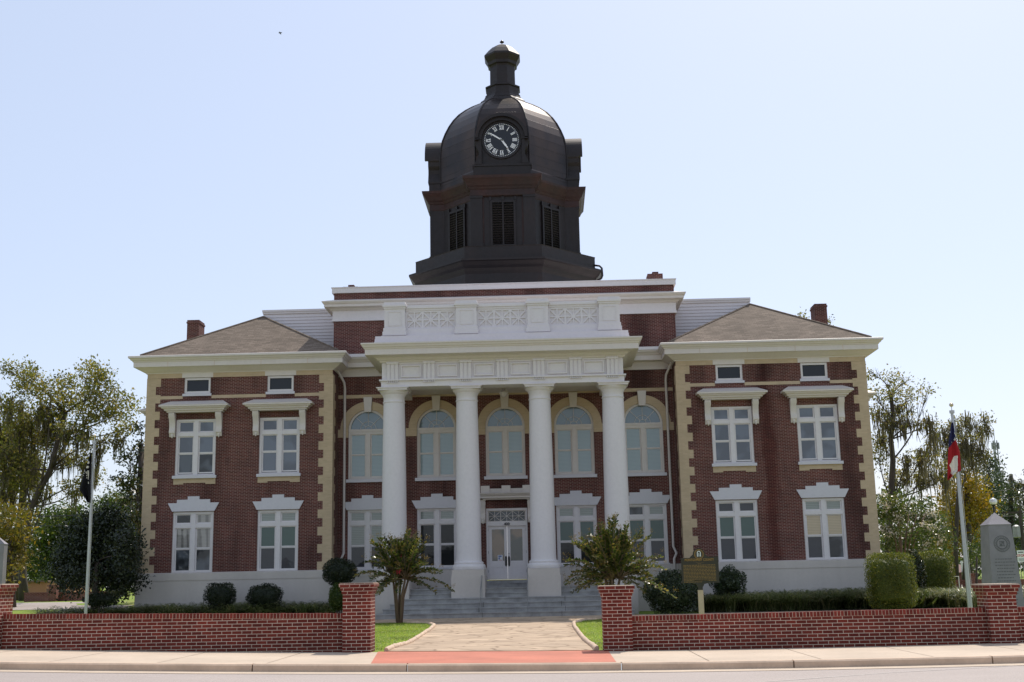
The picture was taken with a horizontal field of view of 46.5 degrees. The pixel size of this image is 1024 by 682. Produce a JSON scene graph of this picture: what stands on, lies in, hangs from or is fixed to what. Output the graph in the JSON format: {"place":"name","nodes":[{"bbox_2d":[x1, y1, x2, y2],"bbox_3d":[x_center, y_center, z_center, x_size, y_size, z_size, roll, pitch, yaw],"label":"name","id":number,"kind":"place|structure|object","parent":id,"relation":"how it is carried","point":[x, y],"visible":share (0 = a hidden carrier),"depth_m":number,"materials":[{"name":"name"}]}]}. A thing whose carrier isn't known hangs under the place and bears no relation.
{"place":"outdoors","nodes":[
{"label":"outdoors","id":0,"kind":"place"},
{"bbox_2d":[47,585,58,601],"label":"brick pier","id":1,"kind":"structure","parent":0,"point":[52,597],"depth_m":71.30,"materials":[{"name":"brown brick"}]},
{"bbox_2d":[32,510,134,516],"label":"power line","id":2,"kind":"object","parent":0,"point":[64,515],"visible":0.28,"depth_m":70.17,"materials":[{"name":"black metal"}]},
{"bbox_2d":[375,622,430,649],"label":"lawn grass","id":3,"kind":"structure","parent":0,"point":[413,629],"depth_m":35.23,"materials":[{"name":"green plant"}]},
{"bbox_2d":[13,589,956,609],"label":"back street","id":4,"kind":"structure","parent":0,"point":[32,606],"depth_m":65.88,"materials":[{"name":"grey asphalt"}]},
{"bbox_2d":[371,650,615,662],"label":"painted pavement","id":5,"kind":"structure","parent":0,"point":[498,656],"depth_m":21.93,"materials":[{"name":"red paint"}]},
{"bbox_2d":[0,665,1023,681],"bbox_3d":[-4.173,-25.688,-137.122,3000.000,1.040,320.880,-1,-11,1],"label":"road","id":6,"kind":"structure","parent":0,"point":[1013,673],"depth_m":18.85,"materials":[{"name":"grey asphalt"}]},
{"bbox_2d":[0,655,1023,671],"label":"kerb","id":7,"kind":"structure","parent":6,"relation":"on","point":[473,667],"depth_m":20.23,"materials":[{"name":"concrete"}]},
{"bbox_2d":[0,663,1023,673],"bbox_3d":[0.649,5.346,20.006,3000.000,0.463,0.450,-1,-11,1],"label":"gutter","id":8,"kind":"object","parent":6,"relation":"on","point":[493,672],"visible":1,"depth_m":19.96,"materials":[{"name":"concrete"}]},
{"bbox_2d":[765,665,1020,681],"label":"road marking","id":9,"kind":"object","parent":6,"relation":"on","point":[889,672],"visible":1,"depth_m":18.83,"materials":[{"name":"paint"}]},
{"bbox_2d":[0,642,1023,664],"bbox_3d":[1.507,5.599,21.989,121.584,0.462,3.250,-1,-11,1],"label":"pavement","id":10,"kind":"structure","parent":0,"point":[986,649],"depth_m":21.88,"materials":[{"name":"concrete"}]},
{"bbox_2d":[0,0,1023,671],"label":"sky","id":11,"kind":"structure","parent":0,"point":[165,164],"materials":[{"name":"blue"}]},
{"bbox_2d":[12,570,1023,651],"bbox_3d":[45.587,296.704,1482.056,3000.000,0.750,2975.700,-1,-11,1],"label":"lawn ground","id":12,"kind":"structure","parent":0,"point":[130,601],"depth_m":52.13,"materials":[{"name":"green plant"}]},
{"bbox_2d":[0,538,7,583],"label":"obelisk","id":13,"kind":"object","parent":12,"relation":"on","point":[3,552],"visible":0.53,"depth_m":33.94,"materials":[{"name":"grey stone"}]},
{"bbox_2d":[0,584,18,648],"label":"brick pier","id":14,"kind":"structure","parent":12,"relation":"on","point":[7,592],"depth_m":24.23,"materials":[{"name":"brick"}]},
{"bbox_2d":[0,410,46,600],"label":"mossy oak","id":15,"kind":"object","parent":12,"relation":"on","point":[7,497],"visible":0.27,"depth_m":81.09,"materials":[{"name":"green plant"}]},
{"bbox_2d":[0,495,49,606],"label":"leafy tree","id":16,"kind":"object","parent":12,"relation":"on","point":[10,537],"visible":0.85,"depth_m":65.47,"materials":[{"name":"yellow plant"}]},
{"bbox_2d":[24,592,47,601],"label":"brick wall","id":17,"kind":"structure","parent":12,"relation":"on","point":[36,597],"depth_m":71.77,"materials":[{"name":"brown brick"}]},
{"bbox_2d":[27,580,90,592],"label":"flat building","id":18,"kind":"structure","parent":12,"relation":"on","point":[40,587],"depth_m":99.15,"materials":[{"name":"brown brick"}]},
{"bbox_2d":[26,500,94,591],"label":"leafy tree","id":19,"kind":"object","parent":12,"relation":"on","point":[52,526],"visible":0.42,"depth_m":90.39,"materials":[{"name":"green plant"}]},
{"bbox_2d":[4,498,135,592],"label":"distant wood","id":20,"kind":"object","parent":12,"relation":"on","point":[54,554],"depth_m":155.32,"materials":[{"name":"green plant"}]},
{"bbox_2d":[0,353,145,600],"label":"mossy oak","id":21,"kind":"object","parent":12,"relation":"on","point":[48,434],"visible":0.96,"depth_m":78.73,"materials":[{"name":"green plant"}]},
{"bbox_2d":[59,591,107,600],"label":"brick wall","id":22,"kind":"structure","parent":12,"relation":"on","point":[62,598],"depth_m":71.70,"materials":[{"name":"brown brick"}]},
{"bbox_2d":[84,434,95,613],"bbox_3d":[-14.880,6.726,41.962,0.198,6.899,0.198,-1,-11,1],"label":"flagpole","id":23,"kind":"object","parent":12,"relation":"on","point":[89,540],"visible":0.9,"depth_m":41.92,"materials":[{"name":"metal"}]},
{"bbox_2d":[79,453,91,502],"bbox_3d":[-15.138,4.851,42.250,0.430,1.778,0.143,-1,-11,1],"label":"flag","id":24,"kind":"object","parent":23,"relation":"hanging from","point":[85,488],"visible":1,"depth_m":42.21,"materials":[{"name":"black fabric"}]},
{"bbox_2d":[33,500,155,613],"bbox_3d":[-17.328,9.370,50.831,5.735,5.361,5.939,-1,-11,1],"label":"evergreen tree","id":25,"kind":"object","parent":12,"relation":"on","point":[114,557],"visible":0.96,"depth_m":50.44,"materials":[{"name":"green plant"}]},
{"bbox_2d":[81,592,119,613],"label":"ground bush","id":26,"kind":"object","parent":12,"relation":"on","point":[101,599],"visible":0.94,"depth_m":49.24,"materials":[{"name":"green plant"}]},
{"bbox_2d":[83,486,135,595],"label":"leafy tree","id":27,"kind":"object","parent":12,"relation":"on","point":[103,498],"visible":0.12,"depth_m":97.06,"materials":[{"name":"green plant"}]},
{"bbox_2d":[106,420,144,602],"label":"magnolia","id":28,"kind":"object","parent":12,"relation":"on","point":[135,516],"visible":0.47,"depth_m":66.02,"materials":[{"name":"green plant"}]},
{"bbox_2d":[1,613,342,651],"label":"brick wall","id":29,"kind":"structure","parent":12,"relation":"on","point":[256,632],"depth_m":23.93,"materials":[{"name":"brick"}]},
{"bbox_2d":[328,582,342,612],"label":"bush","id":30,"kind":"object","parent":12,"relation":"on","point":[335,599],"visible":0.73,"depth_m":48.42,"materials":[{"name":"green plant"}]},
{"bbox_2d":[322,558,357,612],"bbox_3d":[-7.152,10.283,49.487,1.537,2.593,1.208,-1,-11,1],"label":"topiary ball","id":31,"kind":"object","parent":12,"relation":"on","point":[340,570],"visible":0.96,"depth_m":49.30,"materials":[{"name":"green plant"}]},
{"bbox_2d":[339,582,378,651],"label":"brick pier","id":32,"kind":"structure","parent":12,"relation":"on","point":[358,631],"depth_m":23.73,"materials":[{"name":"brick"}]},
{"bbox_2d":[353,524,454,623],"bbox_3d":[-3.889,8.579,43.764,3.551,3.609,3.195,5,-13,-26],"label":"crape myrtle","id":33,"kind":"object","parent":12,"relation":"on","point":[400,559],"visible":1,"depth_m":43.51,"materials":[{"name":"green plant"}]},
{"bbox_2d":[384,621,435,651],"bbox_3d":[-2.672,8.211,33.582,1.093,0.262,19.945,0,-11,-4],"label":"path edging","id":34,"kind":"object","parent":12,"relation":"on","point":[409,641],"visible":0.81,"depth_m":30.85,"materials":[{"name":"concrete"}]},
{"bbox_2d":[390,620,593,650],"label":"walkway","id":35,"kind":"structure","parent":12,"relation":"on","point":[510,635],"depth_m":31.06,"materials":[{"name":"tan stone paving"}]},
{"bbox_2d":[128,40,883,619],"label":"courthouse","id":36,"kind":"structure","parent":12,"relation":"on","point":[506,396],"depth_m":53.54,"materials":[{"name":"red brick"}]},
{"bbox_2d":[171,511,213,572],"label":"window","id":37,"kind":"structure","parent":36,"relation":"in","point":[192,540],"depth_m":52.93,"materials":[{"name":"white paint"}]},
{"bbox_2d":[172,419,215,478],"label":"window","id":38,"kind":"structure","parent":36,"relation":"in","point":[195,438],"depth_m":53.74,"materials":[{"name":"white paint"}]},
{"bbox_2d":[182,373,212,395],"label":"attic window","id":39,"kind":"structure","parent":36,"relation":"in","point":[195,385],"depth_m":54.29,"materials":[{"name":"white paint"}]},
{"bbox_2d":[257,510,298,570],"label":"window","id":40,"kind":"structure","parent":36,"relation":"in","point":[277,535],"depth_m":52.83,"materials":[{"name":"white paint"}]},
{"bbox_2d":[256,417,300,476],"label":"window","id":41,"kind":"structure","parent":36,"relation":"in","point":[279,444],"depth_m":53.64,"materials":[{"name":"white paint"}]},
{"bbox_2d":[265,371,295,393],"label":"attic window","id":42,"kind":"structure","parent":36,"relation":"in","point":[277,384],"depth_m":54.18,"materials":[{"name":"white paint"}]},
{"bbox_2d":[346,410,382,482],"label":"arched window","id":43,"kind":"structure","parent":36,"relation":"in","point":[365,456],"depth_m":54.93,"materials":[{"name":"glass"}]},
{"bbox_2d":[348,510,381,568],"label":"window","id":44,"kind":"structure","parent":36,"relation":"in","point":[361,523],"depth_m":54.14,"materials":[{"name":"white paint"}]},
{"bbox_2d":[415,409,455,480],"bbox_3d":[-3.470,4.753,54.808,1.980,3.355,0.300,-1,-11,1],"label":"arched window","id":45,"kind":"structure","parent":36,"relation":"in","point":[436,430],"depth_m":54.84,"materials":[{"name":"glass"}]},
{"bbox_2d":[417,508,455,567],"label":"window","id":46,"kind":"structure","parent":36,"relation":"in","point":[439,524],"depth_m":54.05,"materials":[{"name":"white paint"}]},
{"bbox_2d":[448,203,465,250],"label":"louver window","id":47,"kind":"structure","parent":36,"relation":"in","point":[456,218],"depth_m":63.01,"materials":[{"name":"black wood"}]},
{"bbox_2d":[488,526,507,579],"bbox_3d":[-0.648,9.566,53.797,0.872,2.390,0.132,-1,-11,1],"label":"door","id":48,"kind":"structure","parent":36,"relation":"in","point":[497,535],"depth_m":53.83,"materials":[{"name":"white paint"}]},
{"bbox_2d":[489,196,515,245],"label":"louver window","id":49,"kind":"structure","parent":36,"relation":"in","point":[502,212],"depth_m":61.50,"materials":[{"name":"black wood"}]},
{"bbox_2d":[484,407,527,479],"bbox_3d":[-0.307,4.673,54.727,1.980,3.355,0.300,-1,-11,1],"label":"arched window","id":50,"kind":"structure","parent":36,"relation":"in","point":[504,428],"depth_m":54.76,"materials":[{"name":"glass"}]},
{"bbox_2d":[488,510,525,521],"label":"transom window","id":51,"kind":"structure","parent":36,"relation":"in","point":[507,515],"depth_m":54.16,"materials":[{"name":"paint"}]},
{"bbox_2d":[507,525,526,578],"bbox_3d":[0.233,9.544,53.774,0.872,2.390,0.132,-1,-11,1],"label":"door","id":52,"kind":"structure","parent":36,"relation":"in","point":[516,535],"depth_m":53.80,"materials":[{"name":"white paint"}]},
{"bbox_2d":[540,201,560,248],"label":"louver window","id":53,"kind":"structure","parent":36,"relation":"in","point":[550,217],"depth_m":62.87,"materials":[{"name":"black wood"}]},
{"bbox_2d":[554,405,596,477],"bbox_3d":[2.856,4.593,54.646,1.980,3.355,0.300,-1,-11,1],"label":"arched window","id":54,"kind":"structure","parent":36,"relation":"in","point":[573,426],"depth_m":54.68,"materials":[{"name":"glass"}]},
{"bbox_2d":[556,505,596,564],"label":"window","id":55,"kind":"structure","parent":36,"relation":"in","point":[571,520],"depth_m":53.92,"materials":[{"name":"white paint"}]},
{"bbox_2d":[625,404,666,475],"bbox_3d":[6.019,4.513,54.564,1.980,3.355,0.300,-1,-11,1],"label":"arched window","id":56,"kind":"structure","parent":36,"relation":"in","point":[643,424],"depth_m":54.60,"materials":[{"name":"glass"}]},
{"bbox_2d":[629,503,668,562],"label":"window","id":57,"kind":"structure","parent":36,"relation":"in","point":[648,516],"depth_m":53.83,"materials":[{"name":"white paint"}]},
{"bbox_2d":[713,359,744,383],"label":"attic window","id":58,"kind":"structure","parent":36,"relation":"in","point":[725,373],"depth_m":53.67,"materials":[{"name":"white paint"}]},
{"bbox_2d":[711,406,756,466],"bbox_3d":[9.826,4.246,53.067,1.980,2.680,0.310,-1,-11,1],"label":"window","id":59,"kind":"structure","parent":36,"relation":"in","point":[732,428],"depth_m":53.12,"materials":[{"name":"grey glass"}]},
{"bbox_2d":[715,500,760,561],"bbox_3d":[9.911,8.329,52.327,1.830,2.660,0.160,-1,-11,1],"label":"window","id":60,"kind":"structure","parent":36,"relation":"in","point":[737,520],"depth_m":52.30,"materials":[{"name":"white paint"}]},
{"bbox_2d":[797,357,829,380],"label":"attic window","id":61,"kind":"structure","parent":36,"relation":"in","point":[817,371],"depth_m":53.57,"materials":[{"name":"white paint"}]},
{"bbox_2d":[796,404,843,464],"bbox_3d":[13.624,4.150,52.970,1.980,2.680,0.310,-1,-11,1],"label":"window","id":62,"kind":"structure","parent":36,"relation":"in","point":[817,424],"depth_m":53.02,"materials":[{"name":"grey glass"}]},
{"bbox_2d":[802,498,847,559],"bbox_3d":[13.708,8.233,52.229,1.830,2.660,0.160,-1,-11,1],"label":"window","id":63,"kind":"structure","parent":36,"relation":"in","point":[824,518],"depth_m":52.21,"materials":[{"name":"white paint"}]},
{"bbox_2d":[572,617,601,649],"bbox_3d":[2.015,8.111,33.434,1.115,0.214,19.878,-2,-11,4],"label":"path edging","id":64,"kind":"object","parent":12,"relation":"on","point":[593,645],"visible":0.84,"depth_m":31.12,"materials":[{"name":"concrete"}]},
{"bbox_2d":[597,585,634,650],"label":"brick pier","id":65,"kind":"structure","parent":12,"relation":"on","point":[617,628],"depth_m":23.56,"materials":[{"name":"brick"}]},
{"bbox_2d":[562,512,676,597],"bbox_3d":[3.821,8.089,42.885,4.186,3.919,3.257,-1,-11,1],"label":"palm tree","id":66,"kind":"object","parent":12,"relation":"on","point":[612,556],"visible":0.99,"depth_m":42.89,"materials":[{"name":"green plant"}]},
{"bbox_2d":[641,569,704,613],"bbox_3d":[6.459,10.100,47.945,2.563,1.833,1.611,-1,-11,1],"label":"azalea bush","id":67,"kind":"object","parent":12,"relation":"on","point":[685,595],"visible":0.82,"depth_m":47.59,"materials":[{"name":"green plant"}]},
{"bbox_2d":[681,548,719,613],"bbox_3d":[5.560,7.327,35.129,1.130,2.393,0.110,-1,-11,1],"label":"historical marker","id":68,"kind":"object","parent":12,"relation":"on","point":[699,568],"visible":1,"depth_m":35.20,"materials":[{"name":"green metal"}]},
{"bbox_2d":[632,607,988,650],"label":"brick wall","id":69,"kind":"structure","parent":12,"relation":"on","point":[893,627],"depth_m":23.57,"materials":[{"name":"brick"}]},
{"bbox_2d":[694,608,928,612],"bbox_3d":[13.165,11.164,49.601,10.800,0.001,4.000,-1,-11,1],"label":"planting bed","id":70,"kind":"object","parent":12,"relation":"on","point":[807,610],"visible":0.32,"depth_m":48.09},
{"bbox_2d":[708,564,747,596],"bbox_3d":[9.017,10.283,49.571,1.435,1.985,1.398,-11,-15,42],"label":"open bush","id":71,"kind":"object","parent":70,"relation":"on","point":[733,581],"visible":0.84,"depth_m":49.30,"materials":[{"name":"green plant"}]},
{"bbox_2d":[691,586,965,612],"bbox_3d":[13.001,10.755,49.746,13.399,0.910,6.154,-1,-11,1],"label":"liriope bed","id":72,"kind":"object","parent":70,"relation":"on","point":[834,599],"visible":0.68,"depth_m":48.53,"materials":[{"name":"green plant"}]},
{"bbox_2d":[907,549,927,589],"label":"camellia bush","id":73,"kind":"object","parent":70,"relation":"on","point":[922,577],"visible":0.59,"depth_m":50.28,"materials":[{"name":"green plant"}]},
{"bbox_2d":[905,588,937,607],"bbox_3d":[16.330,10.332,47.827,1.460,0.871,1.494,-1,-11,1],"label":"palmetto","id":74,"kind":"object","parent":70,"relation":"on","point":[922,599],"visible":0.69,"depth_m":47.85,"materials":[{"name":"green plant"}]},
{"bbox_2d":[797,307,834,325],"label":"roof top tree","id":75,"kind":"object","parent":12,"relation":"on","point":[803,316],"visible":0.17,"depth_m":101.30,"materials":[{"name":"green plant"}]},
{"bbox_2d":[863,551,918,609],"bbox_3d":[15.094,9.542,47.414,1.904,2.354,1.786,-1,-11,1],"label":"box hedge","id":76,"kind":"object","parent":12,"relation":"on","point":[889,581],"visible":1,"depth_m":46.87,"materials":[{"name":"green plant"}]},
{"bbox_2d":[866,363,955,558],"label":"mossy oak","id":77,"kind":"object","parent":12,"relation":"on","point":[891,423],"visible":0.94,"depth_m":73.62,"materials":[{"name":"green plant"}]},
{"bbox_2d":[876,485,960,557],"bbox_3d":[19.804,9.942,58.461,4.286,5.554,5.586,-5,-12,17],"label":"crape myrtle","id":78,"kind":"object","parent":12,"relation":"on","point":[902,516],"visible":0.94,"depth_m":57.89,"materials":[{"name":"green plant"}]},
{"bbox_2d":[919,549,955,589],"bbox_3d":[18.427,10.326,51.955,1.690,2.463,1.664,-1,-11,1],"label":"box hedge","id":79,"kind":"object","parent":12,"relation":"on","point":[939,565],"visible":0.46,"depth_m":51.43,"materials":[{"name":"green plant"}]},
{"bbox_2d":[876,480,1023,576],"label":"distant wood","id":80,"kind":"object","parent":12,"relation":"on","point":[882,538],"visible":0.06,"depth_m":153.41,"materials":[{"name":"green plant"}]},
{"bbox_2d":[950,561,962,579],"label":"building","id":81,"kind":"structure","parent":12,"relation":"on","point":[960,571],"depth_m":121.46,"materials":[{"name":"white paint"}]},
{"bbox_2d":[953,580,965,588],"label":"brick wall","id":82,"kind":"structure","parent":12,"relation":"on","point":[962,583],"depth_m":70.29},
{"bbox_2d":[949,403,972,607],"bbox_3d":[14.060,5.280,37.281,0.281,6.754,0.281,-1,-11,1],"label":"flagpole","id":83,"kind":"object","parent":12,"relation":"on","point":[965,556],"visible":0.88,"depth_m":37.08,"materials":[{"name":"metal"}]},
{"bbox_2d":[947,422,960,479],"bbox_3d":[13.889,3.473,37.552,0.480,1.817,0.124,-1,-11,1],"label":"flag","id":84,"kind":"object","parent":83,"relation":"hanging from","point":[954,465],"visible":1,"depth_m":37.51,"materials":[{"name":"red fabric"}]},
{"bbox_2d":[934,410,996,579],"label":"mossy oak","id":85,"kind":"object","parent":12,"relation":"on","point":[966,450],"visible":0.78,"depth_m":78.56,"materials":[{"name":"green plant"}]},
{"bbox_2d":[956,527,980,583],"bbox_3d":[24.991,11.760,64.131,1.739,3.597,5.386,-6,-12,24],"label":"tree","id":86,"kind":"object","parent":12,"relation":"on","point":[977,550],"visible":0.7,"depth_m":64.02,"materials":[{"name":"green plant"}]},
{"bbox_2d":[926,466,1014,579],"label":"yellow tree","id":87,"kind":"object","parent":12,"relation":"on","point":[971,500],"visible":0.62,"depth_m":82.21,"materials":[{"name":"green plant"}]},
{"bbox_2d":[927,585,1023,607],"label":"liriope bed","id":88,"kind":"object","parent":12,"relation":"on","point":[960,599],"visible":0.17,"depth_m":46.91,"materials":[{"name":"green plant"}]},
{"bbox_2d":[989,497,996,512],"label":"street lamp","id":89,"kind":"object","parent":12,"relation":"on","point":[992,501],"visible":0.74,"depth_m":73.47,"materials":[{"name":"white glass"}]},
{"bbox_2d":[972,448,1016,557],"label":"pine tree","id":90,"kind":"object","parent":12,"relation":"on","point":[992,473],"visible":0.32,"depth_m":96.56,"materials":[{"name":"green plant"}]},
{"bbox_2d":[971,583,1020,643],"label":"brick pier","id":91,"kind":"structure","parent":12,"relation":"on","point":[997,602],"depth_m":23.37,"materials":[{"name":"brick"}]},
{"bbox_2d":[991,428,1003,506],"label":"radio mast","id":92,"kind":"object","parent":12,"relation":"on","point":[995,446],"visible":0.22,"depth_m":296.76,"materials":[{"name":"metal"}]},
{"bbox_2d":[980,513,1023,606],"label":"obelisk","id":93,"kind":"object","parent":12,"relation":"on","point":[999,563],"visible":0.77,"depth_m":33.10,"materials":[{"name":"grey stone"}]},
{"bbox_2d":[990,470,1023,569],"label":"pine tree","id":94,"kind":"object","parent":12,"relation":"on","point":[1012,519],"visible":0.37,"depth_m":101.36,"materials":[{"name":"green plant"}]},
{"bbox_2d":[1002,507,1023,564],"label":"utility pole","id":95,"kind":"object","parent":12,"relation":"on","point":[1018,531],"visible":0.96,"depth_m":89.66,"materials":[{"name":"grey metal"}]},
{"bbox_2d":[1007,469,1023,511],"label":"magnolia","id":96,"kind":"object","parent":12,"relation":"on","point":[1020,485],"visible":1,"depth_m":57.91,"materials":[{"name":"green plant"}]},
{"bbox_2d":[1017,607,1023,642],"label":"brick wall","id":97,"kind":"structure","parent":12,"relation":"on","point":[1020,610],"depth_m":23.48,"materials":[{"name":"brick"}]},
{"bbox_2d":[1017,550,1023,578],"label":"sign","id":98,"kind":"object","parent":12,"relation":"on","point":[1020,555],"visible":0.99,"depth_m":87.47,"materials":[{"name":"white metal"}]},
{"bbox_2d":[576,619,602,648],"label":"lawn grass","id":99,"kind":"structure","parent":0,"point":[593,631],"depth_m":34.09,"materials":[{"name":"green plant"}]},
{"bbox_2d":[375,610,854,622],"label":"cross path","id":100,"kind":"structure","parent":0,"point":[488,619],"depth_m":46.04,"materials":[{"name":"concrete"}]},
{"bbox_2d":[969,573,978,583],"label":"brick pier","id":101,"kind":"structure","parent":0,"point":[972,579],"depth_m":69.83,"materials":[{"name":"brown brick"}]},
{"label":"planting bed","id":102,"kind":"structure","parent":0,"visible":0},
{"bbox_2d":[23,599,338,613],"bbox_3d":[-13.797,11.559,50.887,15.032,0.842,5.099,-1,-11,1],"label":"liriope bed","id":103,"kind":"object","parent":102,"relation":"on","point":[294,607],"visible":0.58,"depth_m":49.98,"materials":[{"name":"green plant"}]},
{"bbox_2d":[202,582,236,608],"bbox_3d":[-12.373,11.037,50.394,1.426,1.677,1.108,-1,-11,1],"label":"round bush","id":104,"kind":"object","parent":102,"relation":"on","point":[222,593],"visible":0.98,"depth_m":50.19,"materials":[{"name":"green plant"}]},
{"bbox_2d":[245,583,284,608],"bbox_3d":[-10.466,11.023,50.350,1.704,1.613,1.162,-1,-11,1],"label":"round bush","id":105,"kind":"object","parent":102,"relation":"on","point":[267,593],"visible":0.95,"depth_m":50.10,"materials":[{"name":"green plant"}]}
]}

